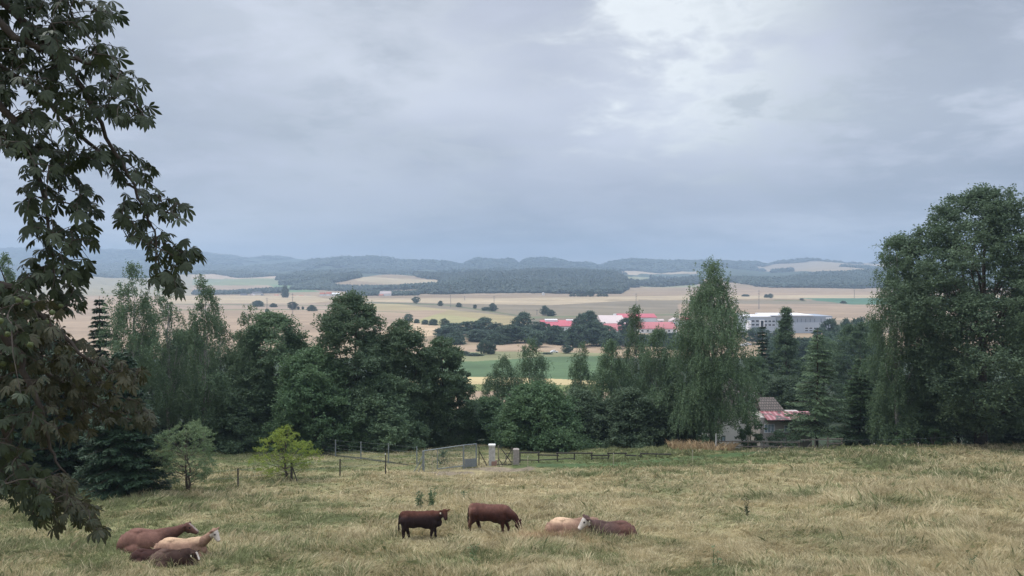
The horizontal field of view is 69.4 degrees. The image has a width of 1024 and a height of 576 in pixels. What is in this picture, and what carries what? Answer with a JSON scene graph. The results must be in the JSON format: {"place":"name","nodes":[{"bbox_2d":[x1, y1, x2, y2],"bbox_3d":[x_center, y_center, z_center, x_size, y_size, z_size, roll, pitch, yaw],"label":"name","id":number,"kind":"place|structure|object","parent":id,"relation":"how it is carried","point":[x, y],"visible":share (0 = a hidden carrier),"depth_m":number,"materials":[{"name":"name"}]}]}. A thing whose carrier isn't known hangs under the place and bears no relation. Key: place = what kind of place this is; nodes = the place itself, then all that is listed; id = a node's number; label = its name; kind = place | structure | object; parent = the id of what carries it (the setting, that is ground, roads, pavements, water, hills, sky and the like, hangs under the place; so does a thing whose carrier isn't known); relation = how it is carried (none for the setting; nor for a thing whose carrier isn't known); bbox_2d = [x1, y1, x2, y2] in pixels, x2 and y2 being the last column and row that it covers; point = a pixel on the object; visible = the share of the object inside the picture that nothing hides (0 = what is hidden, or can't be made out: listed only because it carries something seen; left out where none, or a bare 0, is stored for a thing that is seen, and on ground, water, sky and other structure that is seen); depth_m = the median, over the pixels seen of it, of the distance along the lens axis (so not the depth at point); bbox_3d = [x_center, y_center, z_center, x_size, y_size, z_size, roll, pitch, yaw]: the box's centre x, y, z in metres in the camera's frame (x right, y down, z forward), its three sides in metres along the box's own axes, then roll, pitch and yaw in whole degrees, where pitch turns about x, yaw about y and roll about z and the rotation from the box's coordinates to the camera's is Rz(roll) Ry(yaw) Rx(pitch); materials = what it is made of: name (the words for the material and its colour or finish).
{"place":"outdoors","nodes":[
{"label":"outdoors","id":0,"kind":"place"},
{"bbox_2d":[0,250,999,284],"bbox_3d":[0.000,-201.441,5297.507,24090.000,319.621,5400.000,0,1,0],"label":"hills","id":1,"kind":"structure","parent":0,"point":[799,268],"depth_m":3652.72,"materials":[{"name":"plant"}]},
{"bbox_2d":[0,267,626,280],"bbox_3d":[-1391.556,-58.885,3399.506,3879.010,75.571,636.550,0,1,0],"label":"forest","id":2,"kind":"object","parent":1,"relation":"on","point":[229,273],"visible":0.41,"depth_m":3268.36,"materials":[{"name":"green plant"}]},
{"bbox_2d":[275,270,488,290],"bbox_3d":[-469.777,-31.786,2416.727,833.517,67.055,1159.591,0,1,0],"label":"forest","id":3,"kind":"object","parent":1,"relation":"on","point":[312,280],"visible":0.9,"depth_m":2148.41,"materials":[{"name":"green plant"}]},
{"bbox_2d":[0,255,766,274],"bbox_3d":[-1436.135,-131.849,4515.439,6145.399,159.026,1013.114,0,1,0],"label":"forest","id":4,"kind":"object","parent":1,"relation":"on","point":[622,264],"visible":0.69,"depth_m":4442.39,"materials":[{"name":"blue plant"}]},
{"bbox_2d":[0,247,982,265],"bbox_3d":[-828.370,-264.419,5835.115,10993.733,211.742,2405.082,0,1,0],"label":"forest","id":5,"kind":"object","parent":1,"relation":"on","point":[210,257],"visible":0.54,"depth_m":6037.17,"materials":[{"name":"green plant"}]},
{"bbox_2d":[648,262,1019,279],"bbox_3d":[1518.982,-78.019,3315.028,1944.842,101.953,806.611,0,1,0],"label":"forest","id":6,"kind":"object","parent":1,"relation":"on","point":[775,270],"visible":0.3,"depth_m":3527.42,"materials":[{"name":"green plant"}]},
{"bbox_2d":[723,267,1018,288],"bbox_3d":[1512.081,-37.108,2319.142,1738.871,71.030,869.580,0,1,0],"label":"forest","id":7,"kind":"object","parent":1,"relation":"on","point":[854,279],"visible":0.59,"depth_m":2176.08,"materials":[{"name":"green plant"}]},
{"bbox_2d":[1,274,1010,445],"bbox_3d":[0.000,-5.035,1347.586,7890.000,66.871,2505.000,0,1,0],"label":"valley fields","id":8,"kind":"structure","parent":0,"point":[665,303],"depth_m":967.57,"materials":[{"name":"beige plant"}]},
{"bbox_2d":[191,286,421,295],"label":"thicket","id":9,"kind":"object","parent":8,"relation":"on","point":[276,289],"visible":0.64,"depth_m":1844.92,"materials":[{"name":"green plant"}]},
{"bbox_2d":[433,325,458,337],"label":"valley tree","id":10,"kind":"object","parent":8,"relation":"on","point":[444,328],"visible":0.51,"depth_m":499.93,"materials":[{"name":"green plant"}]},
{"bbox_2d":[446,331,466,344],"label":"valley tree","id":11,"kind":"object","parent":8,"relation":"on","point":[459,337],"visible":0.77,"depth_m":467.50,"materials":[{"name":"green plant"}]},
{"bbox_2d":[464,329,488,341],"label":"valley tree","id":12,"kind":"object","parent":8,"relation":"on","point":[477,334],"visible":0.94,"depth_m":488.06,"materials":[{"name":"green plant"}]},
{"bbox_2d":[470,316,497,329],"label":"valley tree","id":13,"kind":"object","parent":8,"relation":"on","point":[483,321],"visible":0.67,"depth_m":556.14,"materials":[{"name":"green plant"}]},
{"bbox_2d":[482,333,511,344],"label":"valley tree","id":14,"kind":"object","parent":8,"relation":"on","point":[497,339],"visible":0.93,"depth_m":467.62,"materials":[{"name":"green plant"}]},
{"bbox_2d":[478,353,522,438],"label":"birch","id":15,"kind":"object","parent":8,"relation":"on","point":[492,380],"visible":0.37,"depth_m":99.50,"materials":[{"name":"green plant"}]},
{"bbox_2d":[498,323,520,342],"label":"valley tree","id":16,"kind":"object","parent":8,"relation":"on","point":[508,331],"visible":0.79,"depth_m":477.05,"materials":[{"name":"green plant"}]},
{"bbox_2d":[510,311,534,327],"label":"valley tree","id":17,"kind":"object","parent":8,"relation":"on","point":[521,318],"visible":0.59,"depth_m":542.81,"materials":[{"name":"green plant"}]},
{"bbox_2d":[513,326,535,342],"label":"valley tree","id":18,"kind":"object","parent":8,"relation":"on","point":[525,330],"visible":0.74,"depth_m":476.68,"materials":[{"name":"green plant"}]},
{"bbox_2d":[412,267,640,293],"bbox_3d":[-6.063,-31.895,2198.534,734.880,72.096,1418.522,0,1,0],"label":"forest","id":19,"kind":"object","parent":8,"relation":"on","point":[556,280],"visible":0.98,"depth_m":1797.68,"materials":[{"name":"green plant"}]},
{"bbox_2d":[506,336,553,429],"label":"birch","id":20,"kind":"object","parent":8,"relation":"on","point":[524,367],"visible":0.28,"depth_m":101.70,"materials":[{"name":"green plant"}]},
{"bbox_2d":[525,331,548,345],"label":"valley tree","id":21,"kind":"object","parent":8,"relation":"on","point":[539,336],"visible":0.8,"depth_m":448.98,"materials":[{"name":"green plant"}]},
{"bbox_2d":[525,321,553,330],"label":"valley tree","id":22,"kind":"object","parent":8,"relation":"on","point":[540,325],"visible":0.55,"depth_m":517.97,"materials":[{"name":"green plant"}]},
{"bbox_2d":[542,326,561,343],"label":"valley tree","id":23,"kind":"object","parent":8,"relation":"on","point":[556,332],"visible":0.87,"depth_m":467.92,"materials":[{"name":"green plant"}]},
{"bbox_2d":[540,319,572,330],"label":"long shed","id":24,"kind":"structure","parent":8,"relation":"on","point":[566,323],"depth_m":585.13,"materials":[{"name":"red paint"}]},
{"bbox_2d":[563,334,579,346],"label":"valley tree","id":25,"kind":"object","parent":8,"relation":"on","point":[566,341],"visible":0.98,"depth_m":445.85,"materials":[{"name":"green plant"}]},
{"bbox_2d":[566,324,590,346],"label":"valley tree","id":26,"kind":"object","parent":8,"relation":"on","point":[584,332],"visible":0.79,"depth_m":448.31,"materials":[{"name":"green plant"}]},
{"bbox_2d":[571,313,589,333],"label":"valley tree","id":27,"kind":"object","parent":8,"relation":"on","point":[580,318],"visible":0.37,"depth_m":529.05,"materials":[{"name":"green plant"}]},
{"bbox_2d":[562,341,601,432],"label":"birch","id":28,"kind":"object","parent":8,"relation":"on","point":[581,367],"visible":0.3,"depth_m":97.79,"materials":[{"name":"green plant"}]},
{"bbox_2d":[580,310,605,332],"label":"valley tree","id":29,"kind":"object","parent":8,"relation":"on","point":[590,315],"visible":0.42,"depth_m":537.74,"materials":[{"name":"green plant"}]},
{"bbox_2d":[580,321,616,345],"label":"valley tree","id":30,"kind":"object","parent":8,"relation":"on","point":[598,327],"visible":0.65,"depth_m":457.59,"materials":[{"name":"green plant"}]},
{"bbox_2d":[598,331,618,346],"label":"valley tree","id":31,"kind":"object","parent":8,"relation":"on","point":[609,334],"visible":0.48,"depth_m":431.31,"materials":[{"name":"green plant"}]},
{"bbox_2d":[597,315,622,323],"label":"pale shed","id":32,"kind":"structure","parent":8,"relation":"on","point":[609,318],"depth_m":656.12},
{"bbox_2d":[616,317,635,337],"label":"valley tree","id":33,"kind":"object","parent":8,"relation":"on","point":[621,322],"visible":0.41,"depth_m":499.32,"materials":[{"name":"green plant"}]},
{"bbox_2d":[617,314,656,321],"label":"long shed","id":34,"kind":"structure","parent":8,"relation":"on","point":[649,317],"depth_m":690.57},
{"bbox_2d":[637,322,676,332],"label":"long shed","id":35,"kind":"structure","parent":8,"relation":"on","point":[668,327],"depth_m":565.46,"materials":[{"name":"red paint"}]},
{"bbox_2d":[633,275,703,286],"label":"forest","id":36,"kind":"object","parent":8,"relation":"on","point":[685,280],"visible":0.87,"depth_m":2141.66,"materials":[{"name":"green plant"}]},
{"bbox_2d":[740,327,771,342],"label":"valley tree","id":37,"kind":"object","parent":8,"relation":"on","point":[753,335],"visible":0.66,"depth_m":467.89,"materials":[{"name":"green plant"}]},
{"bbox_2d":[742,355,774,396],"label":"broadleaf tree","id":38,"kind":"object","parent":8,"relation":"on","point":[765,375],"visible":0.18,"depth_m":123.90,"materials":[{"name":"green plant"}]},
{"bbox_2d":[755,326,774,394],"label":"spruce","id":39,"kind":"object","parent":8,"relation":"on","point":[763,348],"visible":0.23,"depth_m":139.72,"materials":[{"name":"green plant"}]},
{"bbox_2d":[737,313,831,332],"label":"office building","id":40,"kind":"structure","parent":8,"relation":"on","point":[806,323],"depth_m":561.42,"materials":[{"name":"white paint"}]},
{"bbox_2d":[765,306,814,406],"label":"spruce","id":41,"kind":"object","parent":8,"relation":"on","point":[784,340],"visible":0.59,"depth_m":149.06,"materials":[{"name":"green plant"}]},
{"bbox_2d":[760,374,838,435],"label":"broadleaf tree","id":42,"kind":"object","parent":8,"relation":"on","point":[782,391],"visible":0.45,"depth_m":116.27,"materials":[{"name":"green plant"}]},
{"bbox_2d":[794,336,811,361],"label":"valley tree","id":43,"kind":"object","parent":8,"relation":"on","point":[805,343],"visible":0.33,"depth_m":336.78,"materials":[{"name":"green plant"}]},
{"bbox_2d":[796,335,857,416],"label":"broadleaf tree","id":44,"kind":"object","parent":8,"relation":"on","point":[828,346],"visible":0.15,"depth_m":158.95,"materials":[{"name":"green plant"}]},
{"bbox_2d":[819,318,840,334],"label":"valley tree","id":45,"kind":"object","parent":8,"relation":"on","point":[831,321],"visible":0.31,"depth_m":429.65,"materials":[{"name":"green plant"}]},
{"bbox_2d":[825,321,889,421],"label":"broadleaf tree","id":46,"kind":"object","parent":8,"relation":"on","point":[838,354],"visible":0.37,"depth_m":149.89,"materials":[{"name":"green plant"}]},
{"bbox_2d":[0,438,1023,575],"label":"meadow","id":47,"kind":"structure","parent":0,"point":[507,468],"depth_m":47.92,"materials":[{"name":"plant"}]},
{"bbox_2d":[0,252,28,370],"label":"birch","id":48,"kind":"object","parent":47,"relation":"on","point":[9,273],"visible":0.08,"depth_m":65.92,"materials":[{"name":"green plant"}]},
{"bbox_2d":[0,367,58,490],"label":"spruce","id":49,"kind":"object","parent":47,"relation":"on","point":[18,436],"visible":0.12,"depth_m":47.72,"materials":[{"name":"green plant"}]},
{"bbox_2d":[1,318,93,456],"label":"broadleaf tree","id":50,"kind":"object","parent":47,"relation":"on","point":[47,353],"visible":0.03,"depth_m":70.14,"materials":[{"name":"green plant"}]},
{"bbox_2d":[28,336,95,488],"bbox_3d":[-30.488,8.581,50.157,6.122,11.103,6.129,0,1,0],"label":"spruce","id":51,"kind":"object","parent":47,"relation":"on","point":[67,460],"visible":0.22,"depth_m":49.24,"materials":[{"name":"green plant"}]},
{"bbox_2d":[83,297,112,413],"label":"spruce","id":52,"kind":"object","parent":47,"relation":"on","point":[94,333],"visible":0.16,"depth_m":75.70,"materials":[{"name":"green plant"}]},
{"bbox_2d":[0,0,207,544],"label":"horse chestnut","id":53,"kind":"object","parent":47,"relation":"on","point":[21,348],"visible":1,"depth_m":6.64,"materials":[{"name":"green plant"}]},
{"bbox_2d":[72,351,174,499],"bbox_3d":[-24.736,8.766,47.215,6.074,9.806,6.432,0,1,0],"label":"spruce","id":54,"kind":"object","parent":47,"relation":"on","point":[120,464],"visible":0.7,"depth_m":45.98,"materials":[{"name":"green plant"}]},
{"bbox_2d":[95,260,171,416],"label":"birch","id":55,"kind":"object","parent":47,"relation":"on","point":[138,340],"visible":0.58,"depth_m":73.50,"materials":[{"name":"green plant"}]},
{"bbox_2d":[129,548,160,562],"bbox_3d":[-14.536,10.740,29.633,1.595,0.596,0.666,0,1,0],"label":"cow","id":56,"kind":"object","parent":47,"relation":"on","point":[140,554],"visible":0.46,"depth_m":29.47},
{"bbox_2d":[113,345,183,448],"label":"broadleaf tree","id":57,"kind":"object","parent":47,"relation":"on","point":[156,429],"visible":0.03,"depth_m":83.34,"materials":[{"name":"green plant"}]},
{"bbox_2d":[116,521,198,553],"bbox_3d":[-14.995,10.591,31.310,3.410,1.264,1.190,0,1,-2],"label":"cow","id":58,"kind":"object","parent":47,"relation":"on","point":[132,540],"visible":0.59,"depth_m":31.08},
{"bbox_2d":[140,286,200,442],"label":"birch","id":59,"kind":"object","parent":47,"relation":"on","point":[169,402],"visible":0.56,"depth_m":79.69,"materials":[{"name":"green plant"}]},
{"bbox_2d":[149,548,199,567],"bbox_3d":[-13.227,10.602,29.023,1.991,0.741,0.827,0,1,-3],"label":"cow","id":60,"kind":"object","parent":47,"relation":"on","point":[183,555],"visible":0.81,"depth_m":28.85},
{"bbox_2d":[143,417,219,491],"bbox_3d":[-20.863,11.114,47.674,4.614,5.278,5.502,0,1,0],"label":"apple tree","id":61,"kind":"object","parent":47,"relation":"on","point":[170,456],"visible":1,"depth_m":47.30,"materials":[{"name":"green plant"}]},
{"bbox_2d":[155,327,208,446],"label":"broadleaf tree","id":62,"kind":"object","parent":47,"relation":"on","point":[188,444],"visible":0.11,"depth_m":85.75,"materials":[{"name":"green plant"}]},
{"bbox_2d":[154,527,219,555],"bbox_3d":[-13.268,10.435,30.111,2.766,1.281,1.028,0,1,-1],"label":"cow","id":63,"kind":"object","parent":47,"relation":"on","point":[197,543],"visible":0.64,"depth_m":30.00},
{"bbox_2d":[173,273,236,451],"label":"birch","id":64,"kind":"object","parent":47,"relation":"on","point":[196,401],"visible":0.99,"depth_m":77.36,"materials":[{"name":"green plant"}]},
{"bbox_2d":[185,316,234,447],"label":"birch","id":65,"kind":"object","parent":47,"relation":"on","point":[223,333],"visible":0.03,"depth_m":85.73,"materials":[{"name":"green plant"}]},
{"bbox_2d":[199,373,281,453],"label":"broadleaf tree","id":66,"kind":"object","parent":47,"relation":"on","point":[240,408],"visible":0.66,"depth_m":79.55,"materials":[{"name":"green plant"}]},
{"bbox_2d":[224,304,270,447],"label":"birch","id":67,"kind":"object","parent":47,"relation":"on","point":[242,362],"visible":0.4,"depth_m":83.13,"materials":[{"name":"green plant"}]},
{"bbox_2d":[206,308,321,441],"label":"broadleaf tree","id":68,"kind":"object","parent":47,"relation":"on","point":[290,342],"visible":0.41,"depth_m":83.58,"materials":[{"name":"green plant"}]},
{"bbox_2d":[247,424,323,478],"bbox_3d":[-16.613,12.344,54.368,5.534,4.577,4.307,0,1,-13],"label":"plum tree","id":69,"kind":"object","parent":47,"relation":"on","point":[287,458],"visible":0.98,"depth_m":54.14,"materials":[{"name":"green plant"}]},
{"bbox_2d":[245,345,388,454],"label":"broadleaf tree","id":70,"kind":"object","parent":47,"relation":"on","point":[297,374],"visible":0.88,"depth_m":78.31,"materials":[{"name":"green plant"}]},
{"bbox_2d":[297,286,395,447],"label":"linden tree","id":71,"kind":"object","parent":47,"relation":"on","point":[335,330],"visible":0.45,"depth_m":82.22,"materials":[{"name":"green plant"}]},
{"bbox_2d":[339,369,432,451],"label":"broadleaf tree","id":72,"kind":"object","parent":47,"relation":"on","point":[397,410],"visible":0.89,"depth_m":79.34,"materials":[{"name":"green plant"}]},
{"bbox_2d":[352,317,460,449],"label":"linden tree","id":73,"kind":"object","parent":47,"relation":"on","point":[401,339],"visible":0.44,"depth_m":84.29,"materials":[{"name":"green plant"}]},
{"bbox_2d":[398,509,449,538],"bbox_3d":[-3.998,10.747,33.666,2.380,1.429,0.837,0,1,-3],"label":"cow","id":74,"kind":"object","parent":47,"relation":"on","point":[431,520],"visible":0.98,"depth_m":33.43},
{"bbox_2d":[414,444,476,471],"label":"wire gate","id":75,"kind":"structure","parent":47,"relation":"on","point":[472,462],"depth_m":61.73,"materials":[{"name":"metal"}]},
{"bbox_2d":[414,335,485,446],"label":"linden tree","id":76,"kind":"object","parent":47,"relation":"on","point":[455,380],"visible":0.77,"depth_m":86.28,"materials":[{"name":"green plant"}]},
{"bbox_2d":[457,395,506,444],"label":"broadleaf tree","id":77,"kind":"object","parent":47,"relation":"on","point":[476,432],"visible":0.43,"depth_m":90.26,"materials":[{"name":"green plant"}]},
{"bbox_2d":[488,444,496,465],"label":"gate pillar","id":78,"kind":"structure","parent":47,"relation":"on","point":[492,461],"depth_m":64.30,"materials":[{"name":"concrete"}]},
{"bbox_2d":[467,503,521,532],"bbox_3d":[-0.831,11.197,35.839,2.741,1.466,0.889,0,1,10],"label":"cow","id":79,"kind":"object","parent":47,"relation":"on","point":[502,515],"visible":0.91,"depth_m":35.59},
{"bbox_2d":[481,379,601,451],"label":"walnut tree","id":80,"kind":"object","parent":47,"relation":"on","point":[527,404],"visible":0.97,"depth_m":81.53,"materials":[{"name":"green plant"}]},
{"bbox_2d":[544,517,597,534],"bbox_3d":[2.935,11.252,34.754,2.834,0.975,1.151,0,1,-6],"label":"cow","id":81,"kind":"object","parent":47,"relation":"on","point":[559,523],"visible":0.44,"depth_m":34.50},
{"bbox_2d":[567,387,608,444],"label":"broadleaf tree","id":82,"kind":"object","parent":47,"relation":"on","point":[587,405],"visible":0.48,"depth_m":86.08,"materials":[{"name":"green plant"}]},
{"bbox_2d":[519,452,671,462],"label":"rail fence","id":83,"kind":"object","parent":47,"relation":"on","point":[574,453],"visible":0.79,"depth_m":68.66,"materials":[{"name":"brown wood"}]},
{"bbox_2d":[578,514,636,538],"bbox_3d":[4.374,11.008,33.921,2.717,1.138,1.028,0,1,2],"label":"cow","id":84,"kind":"object","parent":47,"relation":"on","point":[617,526],"visible":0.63,"depth_m":33.75},
{"bbox_2d":[584,338,632,442],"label":"birch","id":85,"kind":"object","parent":47,"relation":"on","point":[608,383],"visible":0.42,"depth_m":89.41,"materials":[{"name":"green plant"}]},
{"bbox_2d":[589,385,670,447],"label":"broadleaf tree","id":86,"kind":"object","parent":47,"relation":"on","point":[633,412],"visible":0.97,"depth_m":84.11,"materials":[{"name":"green plant"}]},
{"bbox_2d":[615,304,659,390],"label":"birch","id":87,"kind":"object","parent":47,"relation":"on","point":[635,319],"visible":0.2,"depth_m":93.71,"materials":[{"name":"green plant"}]},
{"bbox_2d":[630,325,685,431],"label":"birch","id":88,"kind":"object","parent":47,"relation":"on","point":[651,368],"visible":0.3,"depth_m":89.50,"materials":[{"name":"green plant"}]},
{"bbox_2d":[651,381,704,445],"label":"broadleaf tree","id":89,"kind":"object","parent":47,"relation":"on","point":[664,433],"visible":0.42,"depth_m":83.88,"materials":[{"name":"green plant"}]},
{"bbox_2d":[644,255,769,441],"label":"birch","id":90,"kind":"object","parent":47,"relation":"on","point":[713,372],"visible":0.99,"depth_m":80.12,"materials":[{"name":"green plant"}]},
{"bbox_2d":[734,419,767,448],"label":"shrub","id":91,"kind":"object","parent":47,"relation":"on","point":[743,433],"visible":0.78,"depth_m":83.73,"materials":[{"name":"green plant"}]},
{"bbox_2d":[705,379,811,448],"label":"cottage","id":92,"kind":"structure","parent":47,"relation":"on","point":[771,409],"depth_m":88.54,"materials":[{"name":"tile"}]},
{"bbox_2d":[717,437,842,448],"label":"plank fence","id":93,"kind":"object","parent":47,"relation":"on","point":[798,442],"visible":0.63,"depth_m":79.12,"materials":[{"name":"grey wood"}]},
{"bbox_2d":[762,430,801,448],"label":"shrub","id":94,"kind":"object","parent":47,"relation":"on","point":[779,434],"visible":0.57,"depth_m":81.86,"materials":[{"name":"green plant"}]},
{"bbox_2d":[778,328,855,447],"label":"spruce","id":95,"kind":"object","parent":47,"relation":"on","point":[820,412],"visible":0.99,"depth_m":83.59,"materials":[{"name":"green plant"}]},
{"bbox_2d":[825,358,881,446],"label":"spruce","id":96,"kind":"object","parent":47,"relation":"on","point":[865,386],"visible":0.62,"depth_m":85.64,"materials":[{"name":"green plant"}]},
{"bbox_2d":[851,231,936,445],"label":"birch","id":97,"kind":"object","parent":47,"relation":"on","point":[895,385],"visible":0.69,"depth_m":79.46,"materials":[{"name":"green plant"}]},
{"bbox_2d":[863,378,955,445],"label":"broadleaf tree","id":98,"kind":"object","parent":47,"relation":"on","point":[903,431],"visible":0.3,"depth_m":79.22,"materials":[{"name":"green plant"}]},
{"bbox_2d":[921,425,949,445],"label":"shrub","id":99,"kind":"object","parent":47,"relation":"on","point":[939,441],"visible":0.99,"depth_m":77.67,"materials":[{"name":"green plant"}]},
{"bbox_2d":[868,182,1023,445],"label":"oak tree","id":100,"kind":"object","parent":47,"relation":"on","point":[972,308],"visible":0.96,"depth_m":74.20,"materials":[{"name":"green plant"}]},
{"bbox_2d":[928,362,1020,444],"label":"broadleaf tree","id":101,"kind":"object","parent":47,"relation":"on","point":[968,437],"visible":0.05,"depth_m":85.61,"materials":[{"name":"green plant"}]},
{"bbox_2d":[986,252,1023,431],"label":"broadleaf tree","id":102,"kind":"object","parent":47,"relation":"on","point":[1007,325],"visible":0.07,"depth_m":82.03,"materials":[{"name":"green plant"}]},
{"bbox_2d":[989,419,1023,443],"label":"broadleaf tree","id":103,"kind":"object","parent":47,"relation":"on","point":[1013,436],"visible":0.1,"depth_m":86.40,"materials":[{"name":"green plant"}]},
{"bbox_2d":[0,0,1023,263],"label":"sky","id":104,"kind":"structure","parent":0,"point":[459,131],"materials":[{"name":"grey"}]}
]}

